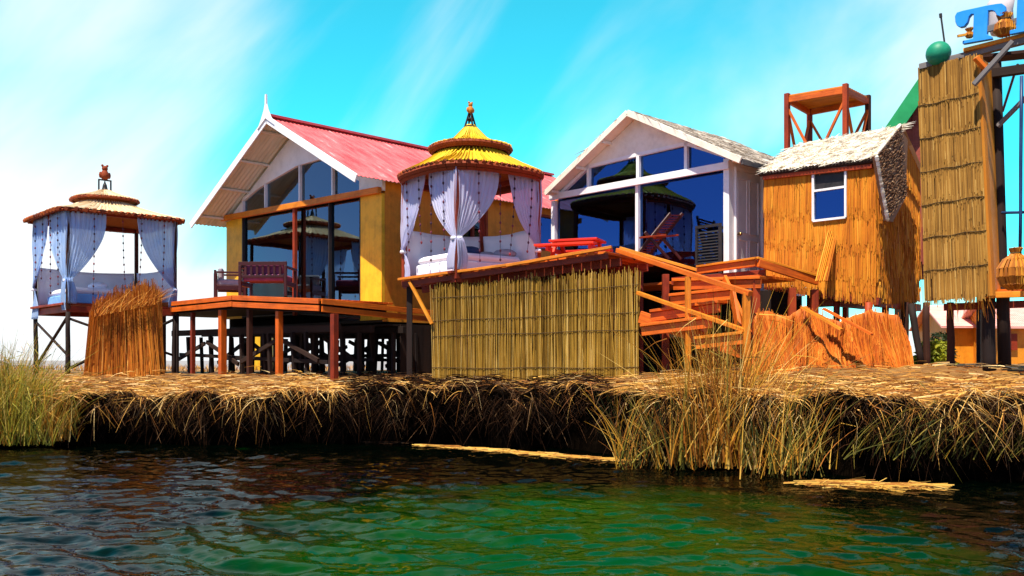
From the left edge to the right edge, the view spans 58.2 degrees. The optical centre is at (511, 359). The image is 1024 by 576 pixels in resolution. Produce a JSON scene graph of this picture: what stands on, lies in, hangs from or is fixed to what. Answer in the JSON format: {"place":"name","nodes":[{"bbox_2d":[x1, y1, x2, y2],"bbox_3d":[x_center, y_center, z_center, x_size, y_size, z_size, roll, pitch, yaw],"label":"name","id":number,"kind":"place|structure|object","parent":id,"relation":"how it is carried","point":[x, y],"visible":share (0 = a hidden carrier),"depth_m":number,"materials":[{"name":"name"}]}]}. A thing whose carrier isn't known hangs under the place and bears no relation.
{"place":"outdoors","nodes":[
{"label":"outdoors","id":0,"kind":"place"},
{"bbox_2d":[0,364,365,371],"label":"dry grass","id":1,"kind":"structure","parent":0,"point":[180,367],"depth_m":31.46,"materials":[{"name":"beige plant"}]},
{"bbox_2d":[0,361,1023,575],"bbox_3d":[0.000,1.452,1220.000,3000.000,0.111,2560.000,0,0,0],"label":"lake water","id":2,"kind":"structure","parent":0,"point":[177,509],"depth_m":8.50,"materials":[{"name":"green liquid"}]},
{"bbox_2d":[360,441,412,443],"bbox_3d":[-2.182,1.432,15.906,0.990,0.063,0.279,0,0,9],"label":"floating straw","id":3,"kind":"object","parent":2,"relation":"on","point":[388,442],"visible":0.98,"depth_m":15.89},
{"bbox_2d":[412,444,637,460],"bbox_3d":[0.066,1.429,14.336,4.311,0.068,0.441,0,0,38],"label":"floating straw","id":4,"kind":"object","parent":2,"relation":"on","point":[558,454],"visible":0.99,"depth_m":14.14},
{"bbox_2d":[783,476,953,492],"bbox_3d":[4.083,1.417,10.493,1.835,0.091,0.907,0,0,26],"label":"floating straw","id":5,"kind":"object","parent":2,"relation":"on","point":[860,483],"visible":1,"depth_m":10.36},
{"bbox_2d":[0,364,1023,481],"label":"reed bank","id":6,"kind":"structure","parent":0,"point":[978,470],"depth_m":15.24,"materials":[{"name":"plant"}]},
{"bbox_2d":[15,370,97,441],"bbox_3d":[-7.709,0.743,15.273,1.718,1.221,0.957,0,0,0],"label":"reed clump","id":7,"kind":"object","parent":6,"relation":"on","point":[68,426],"visible":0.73,"depth_m":15.17,"materials":[{"name":"green plant"}]},
{"bbox_2d":[0,318,142,445],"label":"reed clump","id":8,"kind":"object","parent":6,"relation":"on","point":[14,427],"visible":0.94,"depth_m":15.06,"materials":[{"name":"green plant"}]},
{"bbox_2d":[23,164,184,373],"bbox_3d":[-9.832,-2.110,22.212,3.031,5.221,3.029,0,0,-43],"label":"curtained gazebo","id":9,"kind":"object","parent":6,"relation":"on","point":[81,225],"visible":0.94,"depth_m":21.70,"materials":[{"name":"white fabric"}]},
{"bbox_2d":[48,282,151,303],"bbox_3d":[-9.863,-1.563,22.247,2.033,0.540,1.791,0,0,-43],"label":"day bed","id":10,"kind":"object","parent":9,"relation":"on","point":[84,295],"visible":0.39,"depth_m":21.37,"materials":[{"name":"white fabric"}]},
{"bbox_2d":[83,278,176,376],"bbox_3d":[-7.636,-0.602,18.520,2.204,2.104,0.980,0,0,0],"label":"reed sheaf","id":11,"kind":"object","parent":6,"relation":"on","point":[126,328],"visible":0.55,"depth_m":18.44,"materials":[{"name":"orange wicker"}]},
{"bbox_2d":[254,337,272,369],"bbox_3d":[-9.125,-0.830,34.000,1.097,2.559,2.511,0,0,0],"label":"yellow hut","id":12,"kind":"object","parent":6,"relation":"on","point":[257,342],"depth_m":33.00,"materials":[{"name":"yellow paint"}]},
{"bbox_2d":[162,295,432,382],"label":"timber deck","id":13,"kind":"structure","parent":6,"relation":"on","point":[299,345],"depth_m":19.69,"materials":[{"name":"orange wood"}]},
{"bbox_2d":[214,267,245,296],"bbox_3d":[-6.626,-1.776,21.681,0.740,0.750,0.800,0,0,-16],"label":"armchair","id":14,"kind":"object","parent":13,"relation":"on","point":[221,284],"visible":0.8,"depth_m":21.36,"materials":[{"name":"brown wood"}]},
{"bbox_2d":[238,261,296,297],"bbox_3d":[-5.376,-1.764,20.282,1.080,0.750,0.800,0,0,3],"label":"bench","id":15,"kind":"object","parent":13,"relation":"on","point":[267,272],"visible":0.96,"depth_m":19.94,"materials":[{"name":"brown wood"}]},
{"bbox_2d":[190,94,557,327],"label":"gabled house","id":16,"kind":"structure","parent":13,"relation":"on","point":[317,206],"depth_m":21.11,"materials":[{"name":"white paint"}]},
{"bbox_2d":[242,197,359,318],"bbox_3d":[-4.993,-2.257,21.423,0.078,2.769,5.071,0,0,-45],"label":"window","id":17,"kind":"structure","parent":16,"relation":"in","point":[328,234],"depth_m":21.02,"materials":[{"name":"blue glass"}]},
{"bbox_2d":[242,158,360,211],"bbox_3d":[-4.993,-4.047,21.423,0.078,1.028,5.081,0,0,-45],"label":"window","id":18,"kind":"structure","parent":16,"relation":"in","point":[314,178],"depth_m":21.32,"materials":[{"name":"blue glass"}]},
{"bbox_2d":[463,210,487,236],"bbox_3d":[-0.903,-3.123,20.916,0.910,0.890,0.078,0,0,-45],"label":"window","id":19,"kind":"structure","parent":16,"relation":"in","point":[473,232],"depth_m":21.06,"materials":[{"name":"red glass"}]},
{"bbox_2d":[541,214,550,250],"bbox_3d":[1.064,-3.123,22.873,1.560,0.890,0.078,0,0,-45],"label":"window","id":20,"kind":"structure","parent":16,"relation":"in","point":[545,219],"depth_m":22.69,"materials":[{"name":"blue glass"}]},
{"bbox_2d":[399,324,432,373],"bbox_3d":[-0.161,-0.150,21.476,6.208,1.200,0.075,0,0,-45],"label":"skirt boarding","id":21,"kind":"object","parent":6,"relation":"on","point":[425,341],"visible":0.09,"depth_m":19.64,"materials":[{"name":"brown wood"}]},
{"bbox_2d":[0,369,1023,481],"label":"hanging straw","id":22,"kind":"object","parent":6,"relation":"hanging from","point":[379,378],"visible":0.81,"depth_m":15.04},
{"bbox_2d":[0,356,1023,469],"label":"loose straw","id":23,"kind":"object","parent":6,"relation":"on","point":[965,386],"visible":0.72,"depth_m":12.85,"materials":[{"name":"beige plant"}]},
{"bbox_2d":[397,245,654,379],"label":"plank platform","id":24,"kind":"structure","parent":6,"relation":"on","point":[565,264],"depth_m":16.51,"materials":[{"name":"orange wood"}]},
{"bbox_2d":[397,101,543,289],"bbox_3d":[-0.804,-3.199,17.802,2.552,3.603,2.549,0,0,-36],"label":"curtained gazebo","id":25,"kind":"object","parent":24,"relation":"on","point":[465,174],"visible":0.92,"depth_m":17.16,"materials":[{"name":"white fabric"}]},
{"bbox_2d":[416,246,519,274],"bbox_3d":[-0.834,-1.887,17.842,1.562,0.540,1.376,0,0,-37],"label":"day bed","id":26,"kind":"object","parent":25,"relation":"on","point":[438,263],"visible":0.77,"depth_m":17.38,"materials":[{"name":"white fabric"}]},
{"bbox_2d":[534,237,612,255],"bbox_3d":[1.156,-1.976,17.022,1.117,0.463,1.357,0,0,21],"label":"picnic table","id":27,"kind":"object","parent":24,"relation":"on","point":[554,244],"visible":0.81,"depth_m":16.69,"materials":[{"name":"red paint"}]},
{"bbox_2d":[430,265,640,380],"bbox_3d":[0.337,-0.603,16.092,3.876,2.026,0.206,0,0,21],"label":"reed screen","id":28,"kind":"object","parent":6,"relation":"on","point":[535,327],"visible":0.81,"depth_m":16.06,"materials":[{"name":"beige wicker"}]},
{"bbox_2d":[581,364,767,469],"bbox_3d":[2.095,0.708,12.314,2.525,1.488,1.492,0,0,9],"label":"reed clump","id":29,"kind":"object","parent":6,"relation":"on","point":[624,448],"visible":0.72,"depth_m":12.15,"materials":[{"name":"plant"}]},
{"bbox_2d":[615,247,768,372],"bbox_3d":[2.881,-0.816,14.916,1.558,2.333,3.142,0,0,-42],"label":"timber stair","id":30,"kind":"object","parent":6,"relation":"on","point":[658,320],"visible":0.82,"depth_m":14.57,"materials":[{"name":"orange wood"}]},
{"bbox_2d":[643,290,787,371],"bbox_3d":[2.955,-0.390,17.922,0.075,1.680,5.615,0,0,-43],"label":"skirt boarding","id":31,"kind":"object","parent":6,"relation":"on","point":[775,298],"visible":0.06,"depth_m":17.35,"materials":[{"name":"brown wood"}]},
{"bbox_2d":[643,257,818,370],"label":"cottage deck","id":32,"kind":"structure","parent":6,"relation":"on","point":[786,270],"depth_m":14.87,"materials":[{"name":"orange wood"}]},
{"bbox_2d":[632,212,683,259],"bbox_3d":[2.642,-2.228,16.499,1.191,0.941,0.340,0,0,-22],"label":"deck chair","id":33,"kind":"object","parent":32,"relation":"on","point":[653,236],"visible":0.94,"depth_m":16.48,"materials":[{"name":"brown wood"}]},
{"bbox_2d":[542,110,803,309],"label":"white cottage","id":34,"kind":"structure","parent":32,"relation":"on","point":[627,179],"depth_m":17.52,"materials":[{"name":"beige paint"}]},
{"bbox_2d":[558,170,722,293],"bbox_3d":[2.400,-2.358,17.910,0.078,2.176,4.240,0,0,-43],"label":"window","id":35,"kind":"structure","parent":34,"relation":"in","point":[618,217],"depth_m":17.67,"materials":[{"name":"blue glass"}]},
{"bbox_2d":[561,142,725,191],"bbox_3d":[2.422,-3.738,17.887,0.078,0.588,4.101,0,0,-43],"label":"window","id":36,"kind":"structure","parent":34,"relation":"in","point":[684,155],"depth_m":17.76,"materials":[{"name":"blue glass"}]},
{"bbox_2d":[737,170,759,290],"bbox_3d":[4.307,-2.337,16.695,0.820,2.135,0.142,0,0,-43],"label":"door","id":37,"kind":"structure","parent":34,"relation":"in","point":[748,185],"depth_m":16.73,"materials":[{"name":"white wood"}]},
{"bbox_2d":[695,223,721,274],"bbox_3d":[3.519,-1.877,16.485,0.050,1.095,0.547,0,0,-43],"label":"louvre screen","id":38,"kind":"object","parent":32,"relation":"on","point":[719,243],"visible":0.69,"depth_m":16.47,"materials":[{"name":"black wood"}]},
{"bbox_2d":[577,273,907,469],"bbox_3d":[3.201,0.101,12.047,4.715,2.604,2.008,0,0,0],"label":"reed clump","id":39,"kind":"object","parent":6,"relation":"on","point":[704,448],"visible":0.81,"depth_m":11.81,"materials":[{"name":"beige plant"}]},
{"bbox_2d":[692,351,874,478],"bbox_3d":[3.506,0.666,11.358,2.856,1.781,1.510,0,0,0],"label":"reed clump","id":40,"kind":"object","parent":6,"relation":"on","point":[782,461],"visible":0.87,"depth_m":11.20,"materials":[{"name":"plant"}]},
{"bbox_2d":[752,306,855,376],"bbox_3d":[4.286,-0.285,13.504,1.765,1.064,0.830,0,0,-14],"label":"reed mat","id":41,"kind":"object","parent":6,"relation":"on","point":[830,343],"visible":0.77,"depth_m":13.53,"materials":[{"name":"orange wicker"}]},
{"bbox_2d":[801,306,842,330],"bbox_3d":[4.477,-0.604,13.300,0.604,0.368,0.090,0,0,43],"label":"plank","id":42,"kind":"object","parent":41,"relation":"on","point":[821,318],"visible":1,"depth_m":13.27,"materials":[{"name":"orange wood"}]},
{"bbox_2d":[822,308,873,334],"bbox_3d":[4.869,-0.561,13.350,0.731,0.419,0.090,0,0,44],"label":"plank","id":43,"kind":"object","parent":41,"relation":"on","point":[847,321],"visible":1,"depth_m":13.31,"materials":[{"name":"orange wood"}]},
{"bbox_2d":[784,83,870,317],"bbox_3d":[6.468,-2.636,18.905,1.322,5.773,1.711,0,0,36],"label":"timber stand","id":44,"kind":"object","parent":6,"relation":"on","point":[844,98],"visible":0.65,"depth_m":18.59,"materials":[{"name":"red wood"}]},
{"bbox_2d":[757,121,930,365],"bbox_3d":[5.672,-1.860,15.669,2.510,4.220,2.456,0,0,-43],"label":"reed hut","id":45,"kind":"object","parent":6,"relation":"on","point":[858,194],"visible":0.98,"depth_m":15.06,"materials":[{"name":"plant"}]},
{"bbox_2d":[815,228,836,280],"bbox_3d":[5.095,-1.724,14.811,0.167,0.946,0.618,0,0,43],"label":"reed strip","id":46,"kind":"object","parent":45,"relation":"attached to","point":[827,261],"visible":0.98,"depth_m":14.77,"materials":[{"name":"orange wicker"}]},
{"bbox_2d":[812,166,846,221],"bbox_3d":[5.163,-2.699,14.964,0.056,0.855,0.596,0,0,-44],"label":"window","id":47,"kind":"structure","parent":45,"relation":"in","point":[829,190],"depth_m":14.98,"materials":[{"name":"blue glass"}]},
{"bbox_2d":[840,306,913,367],"bbox_3d":[5.498,-0.295,13.843,1.040,1.082,0.953,0,0,0],"label":"reed mat","id":48,"kind":"object","parent":6,"relation":"on","point":[888,339],"visible":0.88,"depth_m":13.89,"materials":[{"name":"orange wicker"}]},
{"bbox_2d":[842,382,1023,476],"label":"reed clump","id":49,"kind":"object","parent":6,"relation":"on","point":[918,449],"visible":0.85,"depth_m":10.90,"materials":[{"name":"plant"}]},
{"bbox_2d":[886,80,981,362],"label":"green gabled house","id":50,"kind":"structure","parent":6,"relation":"on","point":[906,111],"depth_m":18.73,"materials":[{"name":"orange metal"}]},
{"bbox_2d":[913,337,959,364],"bbox_3d":[7.827,-0.043,17.220,0.975,0.761,0.858,0,0,-29],"label":"lime bush","id":51,"kind":"object","parent":6,"relation":"on","point":[938,350],"visible":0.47,"depth_m":17.01,"materials":[{"name":"green plant"}]},
{"bbox_2d":[909,305,975,363],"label":"house","id":52,"kind":"structure","parent":6,"relation":"on","point":[963,329],"depth_m":30.00,"materials":[{"name":"paint"}]},
{"bbox_2d":[930,331,959,363],"bbox_3d":[12.142,-0.307,26.033,1.069,1.066,0.975,0,0,-40],"label":"dark bush","id":53,"kind":"object","parent":6,"relation":"on","point":[943,336],"visible":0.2,"depth_m":25.91,"materials":[{"name":"green plant"}]},
{"bbox_2d":[918,33,1023,370],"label":"lookout tower","id":54,"kind":"structure","parent":6,"relation":"on","point":[961,109],"depth_m":12.59,"materials":[{"name":"beige wicker"}]},
{"bbox_2d":[925,41,951,64],"bbox_3d":[5.909,-4.246,12.750,0.330,0.330,0.330,0,0,0],"label":"green ball","id":55,"kind":"object","parent":54,"relation":"on","point":[938,52],"visible":0.98,"depth_m":12.64,"materials":[{"name":"green plastic"}]},
{"bbox_2d":[939,13,944,41],"bbox_3d":[6.011,-4.620,12.850,0.088,0.439,0.040,0,0,0],"label":"antenna","id":56,"kind":"object","parent":55,"relation":"on","point":[940,15],"visible":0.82,"depth_m":12.84,"materials":[{"name":"black metal"}]},
{"bbox_2d":[955,3,1006,44],"bbox_3d":[6.241,-4.467,12.254,0.627,0.468,0.070,0,0,44],"label":"sign letter","id":57,"kind":"object","parent":54,"relation":"on","point":[980,22],"visible":1,"depth_m":12.23,"materials":[{"name":"blue plastic"}]},
{"bbox_2d":[957,27,972,38],"bbox_3d":[6.123,-4.390,12.349,0.285,0.140,0.116,0,0,0],"label":"straw bundle","id":58,"kind":"object","parent":57,"relation":"on","point":[968,34],"visible":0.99,"depth_m":12.33,"materials":[{"name":"orange wicker"}]},
{"bbox_2d":[987,0,1016,36],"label":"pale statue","id":59,"kind":"object","parent":54,"relation":"on","point":[1008,4],"visible":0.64,"depth_m":12.48,"materials":[{"name":"white stone"}]},
{"bbox_2d":[993,11,1015,37],"bbox_3d":[6.481,-4.409,12.098,0.280,0.295,0.283,0,0,0],"label":"reed bundle","id":60,"kind":"object","parent":54,"relation":"on","point":[1004,25],"visible":0.99,"depth_m":12.03,"materials":[{"name":"orange wicker"}]},
{"bbox_2d":[996,247,1023,290],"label":"woven basket","id":61,"kind":"object","parent":54,"relation":"on","point":[1010,272],"visible":1,"depth_m":11.80,"materials":[{"name":"orange wicker"}]},
{"bbox_2d":[1010,0,1023,34],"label":"sign letter","id":62,"kind":"object","parent":54,"relation":"attached to","point":[1019,29],"visible":1,"depth_m":11.90,"materials":[{"name":"blue plastic"}]},
{"bbox_2d":[961,308,1023,363],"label":"house","id":63,"kind":"structure","parent":6,"relation":"on","point":[1017,332],"depth_m":28.00,"materials":[{"name":"paint"}]},
{"bbox_2d":[0,0,1023,360],"label":"sky","id":64,"kind":"structure","parent":0,"point":[166,95],"materials":[{"name":"blue"}]}
]}

